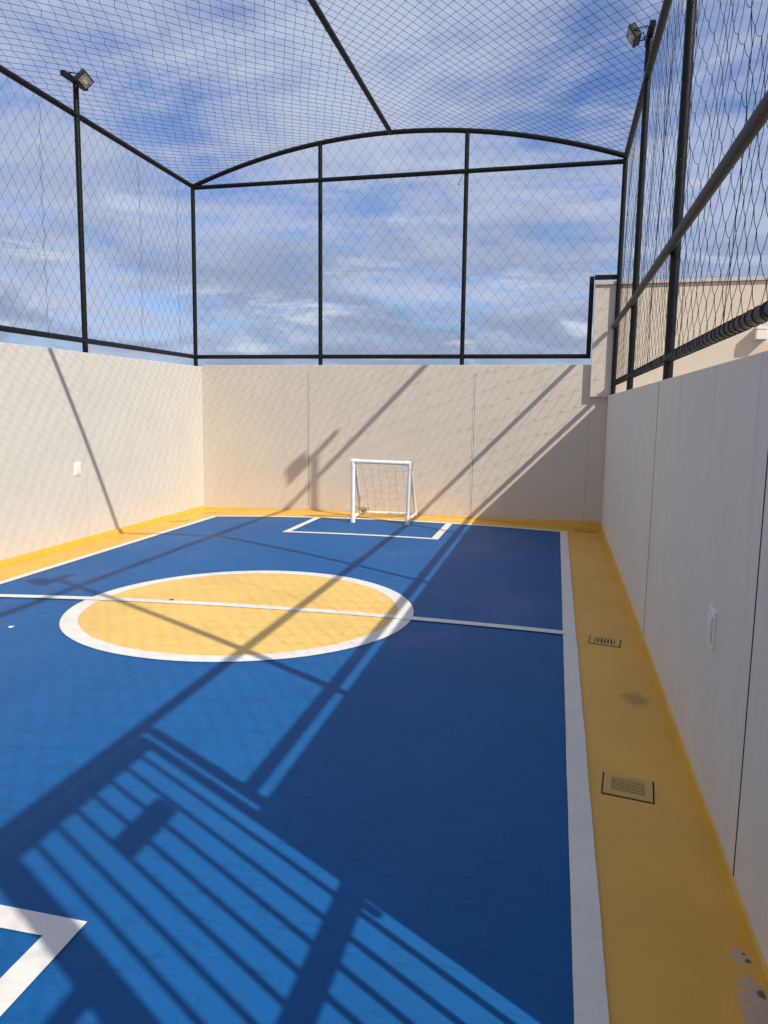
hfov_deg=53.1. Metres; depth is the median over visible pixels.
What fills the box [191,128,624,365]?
end fence
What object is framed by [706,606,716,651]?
wall socket
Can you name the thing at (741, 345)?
stucco building
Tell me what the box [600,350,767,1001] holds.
court wall
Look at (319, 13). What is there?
overhead net
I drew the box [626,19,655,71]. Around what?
floodlight
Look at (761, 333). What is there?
wall light
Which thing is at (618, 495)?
wall socket
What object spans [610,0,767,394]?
side fence
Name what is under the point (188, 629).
circle floor
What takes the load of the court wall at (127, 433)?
on the ground
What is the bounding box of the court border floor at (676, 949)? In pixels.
[0,509,767,1023]
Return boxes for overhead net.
[0,0,665,185]
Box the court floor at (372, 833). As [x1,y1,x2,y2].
[0,517,573,1023]
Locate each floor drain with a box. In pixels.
[170,519,188,521]
[575,529,591,532]
[588,635,620,647]
[601,772,654,803]
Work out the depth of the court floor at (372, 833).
3.10 m
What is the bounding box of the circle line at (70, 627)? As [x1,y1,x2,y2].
[59,571,413,661]
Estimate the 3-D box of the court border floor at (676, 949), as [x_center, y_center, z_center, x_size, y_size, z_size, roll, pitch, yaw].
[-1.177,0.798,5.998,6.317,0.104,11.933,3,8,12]
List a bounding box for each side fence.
[0,65,196,358]
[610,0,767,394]
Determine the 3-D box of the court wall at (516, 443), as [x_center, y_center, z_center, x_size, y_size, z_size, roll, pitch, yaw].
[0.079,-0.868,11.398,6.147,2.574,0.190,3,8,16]
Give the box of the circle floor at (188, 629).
[78,573,397,654]
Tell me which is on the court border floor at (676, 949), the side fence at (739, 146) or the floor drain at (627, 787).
the floor drain at (627, 787)
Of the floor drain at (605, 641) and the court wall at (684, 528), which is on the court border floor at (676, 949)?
the floor drain at (605, 641)
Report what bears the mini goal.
on the court floor at (372, 833)
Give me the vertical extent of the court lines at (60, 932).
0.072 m
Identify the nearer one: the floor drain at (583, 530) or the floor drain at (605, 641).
the floor drain at (605, 641)
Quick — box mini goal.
[350,458,417,524]
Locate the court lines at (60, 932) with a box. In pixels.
[0,516,608,1023]
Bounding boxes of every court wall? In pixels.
[0,342,204,566]
[202,365,607,530]
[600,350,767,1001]
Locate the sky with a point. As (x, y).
(32, 206)
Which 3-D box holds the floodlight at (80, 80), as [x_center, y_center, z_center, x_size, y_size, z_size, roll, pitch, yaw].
[-3.466,-4.840,8.849,0.262,0.413,0.460,3,8,12]
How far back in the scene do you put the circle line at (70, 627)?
5.29 m
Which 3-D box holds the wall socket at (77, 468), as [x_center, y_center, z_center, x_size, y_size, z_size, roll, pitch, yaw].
[-3.587,-0.506,9.006,0.022,0.155,0.125,3,8,12]
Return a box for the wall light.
[754,326,767,341]
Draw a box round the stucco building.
[590,276,767,515]
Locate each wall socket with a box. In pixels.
[74,462,80,475]
[617,489,619,502]
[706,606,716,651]
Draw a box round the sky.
[0,0,767,366]
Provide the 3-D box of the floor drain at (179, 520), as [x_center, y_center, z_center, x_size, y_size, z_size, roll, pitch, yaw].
[-2.921,0.130,10.987,0.212,0.033,0.212,3,8,12]
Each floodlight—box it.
[60,68,93,111]
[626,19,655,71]
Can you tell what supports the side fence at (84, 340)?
on the court wall at (127, 433)

